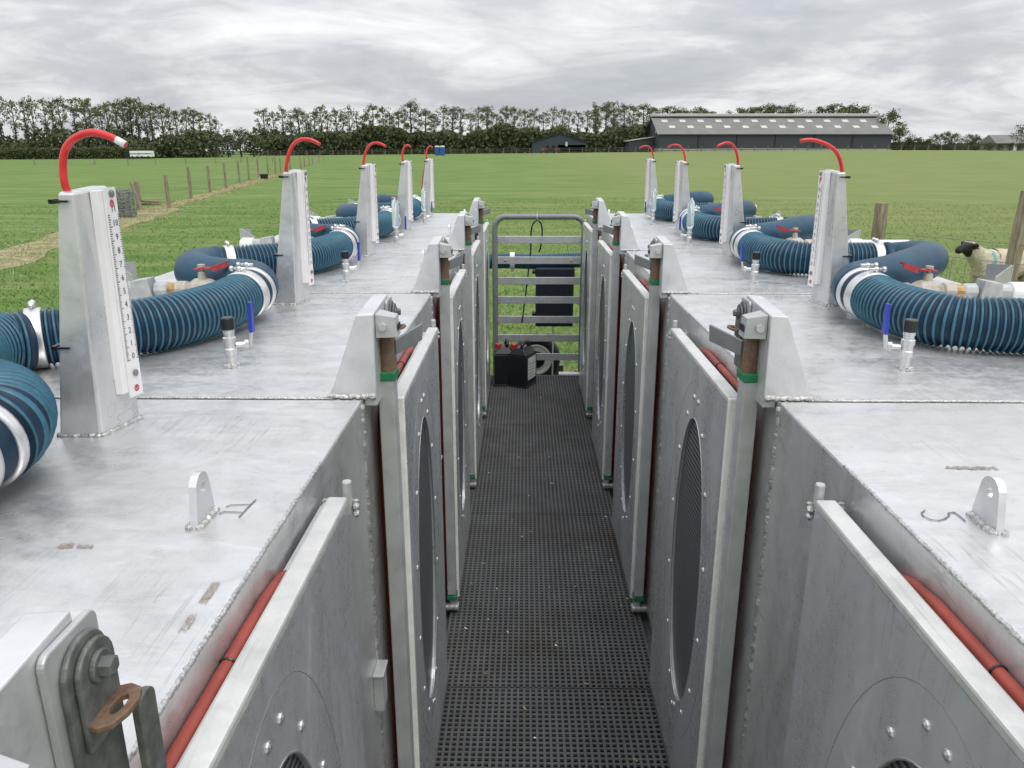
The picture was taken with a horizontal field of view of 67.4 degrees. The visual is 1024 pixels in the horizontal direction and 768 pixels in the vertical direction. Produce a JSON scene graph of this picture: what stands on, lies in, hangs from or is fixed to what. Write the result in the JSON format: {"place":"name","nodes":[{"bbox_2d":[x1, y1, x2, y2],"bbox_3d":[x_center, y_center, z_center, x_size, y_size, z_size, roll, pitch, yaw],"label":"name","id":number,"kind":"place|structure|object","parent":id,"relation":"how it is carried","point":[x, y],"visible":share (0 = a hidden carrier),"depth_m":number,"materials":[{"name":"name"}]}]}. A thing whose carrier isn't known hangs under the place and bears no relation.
{"place":"outdoors","nodes":[
{"label":"outdoors","id":0,"kind":"place"},
{"bbox_2d":[0,172,283,279],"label":"path","id":1,"kind":"structure","parent":0,"point":[26,259],"depth_m":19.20,"materials":[{"name":"plant"}]},
{"bbox_2d":[115,188,136,217],"bbox_3d":[-13.627,-6.348,26.916,1.090,1.001,0.755,4,17,14],"label":"netting roll","id":2,"kind":"object","parent":1,"relation":"on","point":[132,211],"visible":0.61,"depth_m":26.81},
{"bbox_2d":[0,150,1023,374],"bbox_3d":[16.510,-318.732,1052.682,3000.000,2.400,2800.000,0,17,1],"label":"ground","id":3,"kind":"structure","parent":0,"point":[945,178],"depth_m":46.50,"materials":[{"name":"green plant"}]},
{"bbox_2d":[0,96,9,147],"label":"tree","id":4,"kind":"object","parent":3,"relation":"on","point":[2,104],"visible":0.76,"depth_m":196.47,"materials":[{"name":"green plant"}]},
{"bbox_2d":[0,99,20,141],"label":"tree","id":5,"kind":"object","parent":3,"relation":"on","point":[11,125],"visible":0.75,"depth_m":203.22,"materials":[{"name":"green plant"}]},
{"bbox_2d":[9,97,32,158],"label":"tree","id":6,"kind":"object","parent":3,"relation":"on","point":[23,120],"visible":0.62,"depth_m":202.34,"materials":[{"name":"green plant"}]},
{"bbox_2d":[19,95,40,139],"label":"tree","id":7,"kind":"object","parent":3,"relation":"on","point":[28,104],"visible":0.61,"depth_m":199.16,"materials":[{"name":"green plant"}]},
{"bbox_2d":[30,97,54,147],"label":"tree","id":8,"kind":"object","parent":3,"relation":"on","point":[45,123],"visible":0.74,"depth_m":192.85,"materials":[{"name":"green plant"}]},
{"bbox_2d":[43,96,69,142],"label":"tree","id":9,"kind":"object","parent":3,"relation":"on","point":[56,102],"visible":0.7,"depth_m":200.30,"materials":[{"name":"green plant"}]},
{"bbox_2d":[60,98,84,146],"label":"tree","id":10,"kind":"object","parent":3,"relation":"on","point":[75,125],"visible":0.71,"depth_m":194.06,"materials":[{"name":"green plant"}]},
{"bbox_2d":[0,146,157,159],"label":"hedge","id":11,"kind":"object","parent":3,"relation":"on","point":[75,153],"visible":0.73,"depth_m":182.26,"materials":[{"name":"green plant"}]},
{"bbox_2d":[72,97,95,143],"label":"tree","id":12,"kind":"object","parent":3,"relation":"on","point":[91,115],"visible":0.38,"depth_m":196.96,"materials":[{"name":"green plant"}]},
{"bbox_2d":[78,98,99,158],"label":"tree","id":13,"kind":"object","parent":3,"relation":"on","point":[87,104],"visible":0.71,"depth_m":190.81,"materials":[{"name":"green plant"}]},
{"bbox_2d":[94,104,108,141],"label":"tree","id":14,"kind":"object","parent":3,"relation":"on","point":[102,116],"visible":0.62,"depth_m":196.35,"materials":[{"name":"green plant"}]},
{"bbox_2d":[0,126,224,158],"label":"undergrowth","id":15,"kind":"object","parent":3,"relation":"on","point":[56,136],"visible":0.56,"depth_m":191.77,"materials":[{"name":"green plant"}]},
{"bbox_2d":[101,99,126,136],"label":"tree","id":16,"kind":"object","parent":3,"relation":"on","point":[118,130],"visible":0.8,"depth_m":191.17,"materials":[{"name":"green plant"}]},
{"bbox_2d":[109,100,133,136],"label":"tree","id":17,"kind":"object","parent":3,"relation":"on","point":[124,131],"visible":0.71,"depth_m":196.96,"materials":[{"name":"green plant"}]},
{"bbox_2d":[118,96,141,136],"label":"tree","id":18,"kind":"object","parent":3,"relation":"on","point":[131,130],"visible":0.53,"depth_m":199.66,"materials":[{"name":"green plant"}]},
{"bbox_2d":[124,97,145,139],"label":"tree","id":19,"kind":"object","parent":3,"relation":"on","point":[138,125],"visible":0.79,"depth_m":198.58,"materials":[{"name":"green plant"}]},
{"bbox_2d":[134,102,154,141],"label":"tree","id":20,"kind":"object","parent":3,"relation":"on","point":[144,128],"visible":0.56,"depth_m":199.19,"materials":[{"name":"green plant"}]},
{"bbox_2d":[139,102,161,157],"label":"tree","id":21,"kind":"object","parent":3,"relation":"on","point":[151,132],"visible":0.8,"depth_m":192.35,"materials":[{"name":"green plant"}]},
{"bbox_2d":[150,103,170,157],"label":"tree","id":22,"kind":"object","parent":3,"relation":"on","point":[162,127],"visible":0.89,"depth_m":192.18,"materials":[{"name":"green plant"}]},
{"bbox_2d":[166,110,183,156],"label":"tree","id":23,"kind":"object","parent":3,"relation":"on","point":[174,115],"visible":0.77,"depth_m":193.32,"materials":[{"name":"green plant"}]},
{"bbox_2d":[173,109,195,157],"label":"tree","id":24,"kind":"object","parent":3,"relation":"on","point":[185,117],"visible":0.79,"depth_m":194.01,"materials":[{"name":"green plant"}]},
{"bbox_2d":[181,107,204,157],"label":"tree","id":25,"kind":"object","parent":3,"relation":"on","point":[198,120],"visible":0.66,"depth_m":194.29,"materials":[{"name":"green plant"}]},
{"bbox_2d":[206,118,222,157],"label":"tree","id":26,"kind":"object","parent":3,"relation":"on","point":[214,121],"visible":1,"depth_m":192.13,"materials":[{"name":"green plant"}]},
{"bbox_2d":[130,156,323,209],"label":"wire fence","id":27,"kind":"object","parent":3,"relation":"on","point":[137,193],"visible":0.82,"depth_m":37.04,"materials":[{"name":"brown wood"}]},
{"bbox_2d":[211,133,244,156],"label":"bush","id":28,"kind":"object","parent":3,"relation":"on","point":[225,144],"visible":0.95,"depth_m":194.80,"materials":[{"name":"green plant"}]},
{"bbox_2d":[219,127,252,156],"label":"tree","id":29,"kind":"object","parent":3,"relation":"on","point":[238,133],"visible":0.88,"depth_m":195.42,"materials":[{"name":"green plant"}]},
{"bbox_2d":[234,132,272,156],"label":"bush","id":30,"kind":"object","parent":3,"relation":"on","point":[256,142],"visible":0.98,"depth_m":196.68,"materials":[{"name":"green plant"}]},
{"bbox_2d":[253,107,271,155],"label":"tree","id":31,"kind":"object","parent":3,"relation":"on","point":[263,115],"visible":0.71,"depth_m":271.71,"materials":[{"name":"green plant"}]},
{"bbox_2d":[274,105,291,154],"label":"tree","id":32,"kind":"object","parent":3,"relation":"on","point":[283,111],"visible":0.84,"depth_m":262.94,"materials":[{"name":"green plant"}]},
{"bbox_2d":[282,107,314,135],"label":"tree","id":33,"kind":"object","parent":3,"relation":"on","point":[297,115],"visible":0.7,"depth_m":270.18,"materials":[{"name":"green plant"}]},
{"bbox_2d":[327,107,344,154],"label":"tree","id":34,"kind":"object","parent":3,"relation":"on","point":[334,111],"visible":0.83,"depth_m":261.51,"materials":[{"name":"green plant"}]},
{"bbox_2d":[341,105,354,152],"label":"tree","id":35,"kind":"object","parent":3,"relation":"on","point":[352,119],"visible":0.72,"depth_m":268.01,"materials":[{"name":"green plant"}]},
{"bbox_2d":[356,103,391,154],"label":"tree","id":36,"kind":"object","parent":3,"relation":"on","point":[376,116],"visible":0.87,"depth_m":258.15,"materials":[{"name":"green plant"}]},
{"bbox_2d":[389,110,409,153],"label":"tree","id":37,"kind":"object","parent":3,"relation":"on","point":[396,118],"visible":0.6,"depth_m":260.57,"materials":[{"name":"green plant"}]},
{"bbox_2d":[397,98,425,153],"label":"tree","id":38,"kind":"object","parent":3,"relation":"on","point":[409,105],"visible":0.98,"depth_m":255.72,"materials":[{"name":"green plant"}]},
{"bbox_2d":[409,108,440,146],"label":"tree","id":39,"kind":"object","parent":3,"relation":"on","point":[428,113],"visible":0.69,"depth_m":261.30,"materials":[{"name":"green plant"}]},
{"bbox_2d":[434,104,450,139],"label":"tree","id":40,"kind":"object","parent":3,"relation":"on","point":[443,116],"visible":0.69,"depth_m":266.08,"materials":[{"name":"green plant"}]},
{"bbox_2d":[252,123,650,155],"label":"undergrowth","id":41,"kind":"object","parent":3,"relation":"on","point":[486,139],"visible":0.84,"depth_m":257.75,"materials":[{"name":"green plant"}]},
{"bbox_2d":[441,106,463,132],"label":"tree","id":42,"kind":"object","parent":3,"relation":"on","point":[453,109],"visible":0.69,"depth_m":268.62,"materials":[{"name":"green plant"}]},
{"bbox_2d":[451,106,468,135],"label":"tree","id":43,"kind":"object","parent":3,"relation":"on","point":[460,129],"visible":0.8,"depth_m":270.93,"materials":[{"name":"green plant"}]},
{"bbox_2d":[470,107,484,153],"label":"tree","id":44,"kind":"object","parent":3,"relation":"on","point":[478,119],"visible":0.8,"depth_m":260.84,"materials":[{"name":"green plant"}]},
{"bbox_2d":[468,105,498,129],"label":"tree","id":45,"kind":"object","parent":3,"relation":"on","point":[486,110],"visible":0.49,"depth_m":275.24,"materials":[{"name":"green plant"}]},
{"bbox_2d":[497,105,516,152],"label":"tree","id":46,"kind":"object","parent":3,"relation":"on","point":[506,115],"visible":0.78,"depth_m":257.85,"materials":[{"name":"green plant"}]},
{"bbox_2d":[436,374,667,767],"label":"trailer","id":47,"kind":"object","parent":3,"relation":"on","point":[646,625],"depth_m":2.78,"materials":[{"name":"metal"}]},
{"bbox_2d":[0,129,387,767],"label":"animal chamber","id":48,"kind":"object","parent":47,"relation":"on","point":[187,583],"visible":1,"depth_m":1.00,"materials":[{"name":"metal"}]},
{"bbox_2d":[0,311,57,488],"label":"air hose","id":49,"kind":"object","parent":48,"relation":"on","point":[28,414],"visible":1,"depth_m":1.11,"materials":[{"name":"plastic"}]},
{"bbox_2d":[175,497,364,767],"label":"door","id":50,"kind":"structure","parent":48,"relation":"in","point":[291,697],"depth_m":0.95,"materials":[{"name":"metal"}]},
{"bbox_2d":[34,137,447,767],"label":"animal chamber","id":51,"kind":"object","parent":47,"relation":"on","point":[376,355],"visible":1,"depth_m":1.82,"materials":[{"name":"metal"}]},
{"bbox_2d":[16,246,278,368],"bbox_3d":[-0.932,-0.281,2.257,0.502,0.167,1.272,0,17,1],"label":"air hose","id":52,"kind":"object","parent":51,"relation":"on","point":[169,321],"visible":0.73,"depth_m":1.92,"materials":[{"name":"plastic"}]},
{"bbox_2d":[128,260,229,299],"bbox_3d":[-1.014,-0.296,2.335,0.456,0.158,0.070,0,17,1],"label":"supply pipe","id":53,"kind":"object","parent":51,"relation":"attached to","point":[141,288],"visible":0.48,"depth_m":2.31,"materials":[{"name":"white plastic"}]},
{"bbox_2d":[379,327,447,767],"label":"door","id":54,"kind":"structure","parent":51,"relation":"in","point":[409,405],"depth_m":1.88,"materials":[{"name":"metal"}]},
{"bbox_2d":[154,142,469,609],"bbox_3d":[-0.780,-0.109,3.354,1.218,1.819,1.222,0,17,1],"label":"animal chamber","id":55,"kind":"object","parent":47,"relation":"on","point":[436,272],"visible":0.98,"depth_m":3.01,"materials":[{"name":"metal"}]},
{"bbox_2d":[239,225,325,246],"bbox_3d":[-0.997,-0.639,3.464,0.456,0.158,0.070,0,17,1],"label":"supply pipe","id":56,"kind":"object","parent":55,"relation":"attached to","point":[252,241],"visible":0.29,"depth_m":3.44,"materials":[{"name":"white plastic"}]},
{"bbox_2d":[220,223,359,274],"bbox_3d":[-0.915,-0.624,3.386,0.502,0.167,1.272,0,17,1],"label":"air hose","id":57,"kind":"object","parent":55,"relation":"on","point":[330,243],"visible":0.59,"depth_m":3.06,"materials":[{"name":"plastic"}]},
{"bbox_2d":[439,269,469,599],"bbox_3d":[-0.231,0.152,3.242,0.047,1.314,0.759,0,17,1],"label":"door","id":58,"kind":"structure","parent":55,"relation":"in","point":[453,298],"depth_m":3.01,"materials":[{"name":"metal"}]},
{"bbox_2d":[274,144,482,486],"bbox_3d":[-0.762,-0.452,4.483,1.218,1.818,1.222,0,17,1],"label":"animal chamber","id":59,"kind":"object","parent":47,"relation":"on","point":[459,236],"visible":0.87,"depth_m":4.15,"materials":[{"name":"metal"}]},
{"bbox_2d":[310,203,400,237],"bbox_3d":[-0.897,-0.967,4.514,0.502,0.167,1.272,0,17,1],"label":"air hose","id":60,"kind":"object","parent":59,"relation":"on","point":[346,214],"visible":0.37,"depth_m":4.26,"materials":[{"name":"plastic"}]},
{"bbox_2d":[464,240,482,478],"bbox_3d":[-0.213,-0.191,4.371,0.047,1.314,0.759,0,17,1],"label":"door","id":61,"kind":"structure","parent":59,"relation":"in","point":[472,256],"depth_m":4.14,"materials":[{"name":"metal"}]},
{"bbox_2d":[335,145,489,415],"bbox_3d":[-0.744,-0.795,5.612,1.218,1.818,1.222,0,17,1],"label":"animal chamber","id":62,"kind":"object","parent":47,"relation":"on","point":[428,218],"visible":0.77,"depth_m":5.30,"materials":[{"name":"metal"}]},
{"bbox_2d":[356,194,422,217],"bbox_3d":[-0.879,-1.310,5.643,0.502,0.167,1.272,0,17,1],"label":"air hose","id":63,"kind":"object","parent":62,"relation":"on","point":[384,199],"visible":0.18,"depth_m":5.49,"materials":[{"name":"plastic"}]},
{"bbox_2d":[478,220,489,409],"bbox_3d":[-0.195,-0.533,5.499,0.047,1.314,0.759,0,17,1],"label":"door","id":64,"kind":"structure","parent":62,"relation":"in","point":[483,235],"depth_m":5.28,"materials":[{"name":"metal"}]},
{"bbox_2d":[482,375,591,425],"bbox_3d":[0.175,0.107,5.793,0.763,0.010,1.200,0,17,1],"label":"floor grating","id":65,"kind":"object","parent":47,"relation":"on","point":[560,401],"visible":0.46,"depth_m":5.64,"materials":[{"name":"black metal"}]},
{"bbox_2d":[492,338,512,385],"bbox_3d":[-0.065,-0.185,6.112,0.172,0.360,0.208,-1,17,-5],"label":"plastic can","id":66,"kind":"object","parent":65,"relation":"on","point":[501,351],"visible":0.82,"depth_m":6.02,"materials":[{"name":"black plastic"}]},
{"bbox_2d":[508,340,536,387],"bbox_3d":[0.082,-0.172,6.072,0.172,0.360,0.208,8,19,24],"label":"plastic can","id":67,"kind":"object","parent":65,"relation":"on","point":[522,365],"visible":1,"depth_m":6.00,"materials":[{"name":"black plastic"}]},
{"bbox_2d":[517,341,563,374],"bbox_3d":[0.229,-0.208,6.829,0.465,0.510,0.285,0,17,1],"label":"jockey wheel","id":68,"kind":"object","parent":47,"relation":"on","point":[543,367],"visible":0.35,"depth_m":6.70,"materials":[{"name":"black rubber"}]},
{"bbox_2d":[470,425,612,514],"bbox_3d":[0.156,0.477,4.578,0.763,0.010,1.328,0,17,1],"label":"floor grating","id":69,"kind":"object","parent":47,"relation":"on","point":[502,487],"visible":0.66,"depth_m":4.44,"materials":[{"name":"black metal"}]},
{"bbox_2d":[446,514,651,689],"bbox_3d":[0.136,0.864,3.302,0.763,0.010,1.328,0,17,1],"label":"floor grating","id":70,"kind":"object","parent":47,"relation":"on","point":[539,548],"visible":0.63,"depth_m":3.13,"materials":[{"name":"black metal"}]},
{"bbox_2d":[434,687,670,767],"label":"floor grating","id":71,"kind":"object","parent":47,"relation":"on","point":[473,693],"visible":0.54,"depth_m":2.48,"materials":[{"name":"black metal"}]},
{"bbox_2d":[532,267,574,374],"bbox_3d":[0.345,-0.527,6.546,0.351,0.933,0.147,0,17,1],"label":"control box","id":72,"kind":"object","parent":47,"relation":"on","point":[554,290],"visible":0.67,"depth_m":6.41,"materials":[{"name":"plastic"}]},
{"bbox_2d":[489,252,580,271],"bbox_3d":[0.287,-1.036,6.498,1.391,0.172,0.188,0,17,1],"label":"cross hose","id":73,"kind":"object","parent":72,"relation":"on","point":[525,266],"visible":0.36,"depth_m":6.43,"materials":[{"name":"plastic"}]},
{"bbox_2d":[579,145,674,416],"bbox_3d":[1.096,-0.787,5.585,1.218,1.819,1.222,0,17,1],"label":"animal chamber","id":74,"kind":"object","parent":47,"relation":"on","point":[599,216],"visible":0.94,"depth_m":5.26,"materials":[{"name":"metal"}]},
{"bbox_2d":[492,209,592,371],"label":"walkway gate","id":75,"kind":"structure","parent":74,"relation":"attached to","point":[496,279],"depth_m":6.22,"materials":[{"name":"metal"}]},
{"bbox_2d":[521,220,542,322],"bbox_3d":[0.166,-0.906,6.199,0.184,0.832,0.114,-7,18,-23],"label":"cable","id":76,"kind":"object","parent":75,"relation":"hanging from","point":[530,256],"visible":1,"depth_m":6.19,"materials":[{"name":"black rubber"}]},
{"bbox_2d":[579,220,597,410],"bbox_3d":[0.542,-0.530,5.489,0.047,1.314,0.759,0,17,1],"label":"door","id":77,"kind":"structure","parent":74,"relation":"in","point":[590,235],"depth_m":5.28,"materials":[{"name":"metal"}]},
{"bbox_2d":[647,191,721,220],"bbox_3d":[1.287,-1.357,5.791,0.541,0.170,1.315,3,17,8],"label":"air hose","id":78,"kind":"object","parent":74,"relation":"on","point":[664,207],"visible":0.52,"depth_m":5.45,"materials":[{"name":"plastic"}]},
{"bbox_2d":[592,144,780,487],"bbox_3d":[1.078,-0.444,4.456,1.218,1.819,1.222,0,17,1],"label":"animal chamber","id":79,"kind":"object","parent":47,"relation":"on","point":[619,239],"visible":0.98,"depth_m":4.15,"materials":[{"name":"metal"}]},
{"bbox_2d":[592,240,619,479],"bbox_3d":[0.524,-0.187,4.360,0.047,1.314,0.759,0,17,1],"label":"door","id":80,"kind":"structure","parent":79,"relation":"in","point":[608,261],"depth_m":4.16,"materials":[{"name":"metal"}]},
{"bbox_2d":[678,200,784,240],"bbox_3d":[1.269,-1.014,4.662,0.541,0.170,1.315,3,17,8],"label":"air hose","id":81,"kind":"object","parent":79,"relation":"on","point":[707,220],"visible":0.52,"depth_m":4.20,"materials":[{"name":"plastic"}]},
{"bbox_2d":[612,141,960,621],"bbox_3d":[1.060,-0.101,3.328,1.218,1.819,1.222,0,17,1],"label":"animal chamber","id":82,"kind":"object","parent":47,"relation":"on","point":[658,273],"visible":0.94,"depth_m":3.00,"materials":[{"name":"metal"}]},
{"bbox_2d":[612,270,659,601],"bbox_3d":[0.506,0.156,3.231,0.047,1.314,0.759,0,17,1],"label":"door","id":83,"kind":"structure","parent":82,"relation":"in","point":[639,318],"depth_m":3.05,"materials":[{"name":"metal"}]},
{"bbox_2d":[729,215,887,274],"bbox_3d":[1.252,-0.671,3.533,0.541,0.170,1.315,3,17,8],"label":"air hose","id":84,"kind":"object","parent":82,"relation":"on","point":[776,247],"visible":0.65,"depth_m":3.05,"materials":[{"name":"plastic"}]},
{"bbox_2d":[776,225,908,242],"bbox_3d":[1.440,-0.628,3.429,0.661,0.158,0.070,0,17,1],"label":"supply pipe","id":85,"kind":"object","parent":82,"relation":"attached to","point":[795,237],"visible":0.17,"depth_m":3.41,"materials":[{"name":"white plastic"}]},
{"bbox_2d":[649,138,1023,767],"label":"animal chamber","id":86,"kind":"object","parent":47,"relation":"on","point":[738,368],"visible":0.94,"depth_m":1.83,"materials":[{"name":"metal"}]},
{"bbox_2d":[649,328,757,767],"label":"door","id":87,"kind":"structure","parent":86,"relation":"in","point":[709,433],"depth_m":1.93,"materials":[{"name":"metal"}]},
{"bbox_2d":[832,240,1023,353],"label":"air hose","id":88,"kind":"object","parent":86,"relation":"on","point":[865,290],"visible":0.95,"depth_m":1.93,"materials":[{"name":"plastic"}]},
{"bbox_2d":[900,262,1023,298],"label":"supply pipe","id":89,"kind":"object","parent":86,"relation":"attached to","point":[983,288],"visible":0.59,"depth_m":2.28,"materials":[{"name":"white plastic"}]},
{"bbox_2d":[738,402,1023,767],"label":"animal chamber","id":90,"kind":"object","parent":47,"relation":"on","point":[888,626],"visible":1,"depth_m":1.08,"materials":[{"name":"metal"}]},
{"bbox_2d":[782,500,1023,767],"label":"door","id":91,"kind":"structure","parent":90,"relation":"in","point":[880,680],"depth_m":0.96,"materials":[{"name":"metal"}]},
{"bbox_2d":[531,133,587,152],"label":"open shed","id":92,"kind":"structure","parent":3,"relation":"on","point":[559,139],"depth_m":249.78,"materials":[{"name":"grey metal"}]},
{"bbox_2d":[587,107,604,142],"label":"tree","id":93,"kind":"object","parent":3,"relation":"on","point":[596,129],"visible":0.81,"depth_m":260.61,"materials":[{"name":"green plant"}]},
{"bbox_2d":[222,145,979,155],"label":"rail fence","id":94,"kind":"object","parent":3,"relation":"on","point":[608,149],"visible":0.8,"depth_m":227.06,"materials":[{"name":"brown wood"}]},
{"bbox_2d":[590,102,621,134],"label":"tree","id":95,"kind":"object","parent":3,"relation":"on","point":[609,113],"visible":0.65,"depth_m":269.78,"materials":[{"name":"green plant"}]},
{"bbox_2d":[616,102,632,127],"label":"tree","id":96,"kind":"object","parent":3,"relation":"on","point":[625,108],"visible":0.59,"depth_m":276.52,"materials":[{"name":"green plant"}]},
{"bbox_2d":[622,103,654,130],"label":"tree","id":97,"kind":"object","parent":3,"relation":"on","point":[641,114],"visible":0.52,"depth_m":267.51,"materials":[{"name":"green plant"}]},
{"bbox_2d":[624,114,894,151],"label":"long barn","id":98,"kind":"structure","parent":3,"relation":"on","point":[704,130],"depth_m":238.81,"materials":[{"name":"metal"}]},
{"bbox_2d":[816,103,857,113],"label":"tree","id":99,"kind":"object","parent":3,"relation":"on","point":[834,107],"visible":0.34,"depth_m":287.27,"materials":[{"name":"green plant"}]},
{"bbox_2d":[874,108,908,139],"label":"tree","id":100,"kind":"object","parent":3,"relation":"on","point":[891,116],"visible":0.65,"depth_m":244.79,"materials":[{"name":"green plant"}]},
{"bbox_2d":[891,125,915,149],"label":"tree","id":101,"kind":"object","parent":3,"relation":"on","point":[896,131],"visible":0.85,"depth_m":243.17,"materials":[{"name":"green plant"}]},
{"bbox_2d":[890,141,978,149],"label":"undergrowth","id":102,"kind":"object","parent":3,"relation":"on","point":[933,147],"visible":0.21,"depth_m":249.45,"materials":[{"name":"green plant"}]},
{"bbox_2d":[870,191,1023,283],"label":"wire fence","id":103,"kind":"object","parent":3,"relation":"on","point":[1014,251],"visible":0.27,"depth_m":9.44,"materials":[{"name":"brown wood"}]},
{"bbox_2d":[955,241,1023,282],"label":"sheep","id":104,"kind":"object","parent":3,"relation":"on","point":[970,251],"visible":0.42,"depth_m":11.18},
{"bbox_2d":[0,0,1023,150],"label":"sky","id":105,"kind":"structure","parent":0,"point":[954,66],"materials":[{"name":"grey"}]},
{"bbox_2d":[978,135,1023,150],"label":"stone house","id":106,"kind":"structure","parent":0,"point":[1004,140],"depth_m":213.97,"materials":[{"name":"white stone"}]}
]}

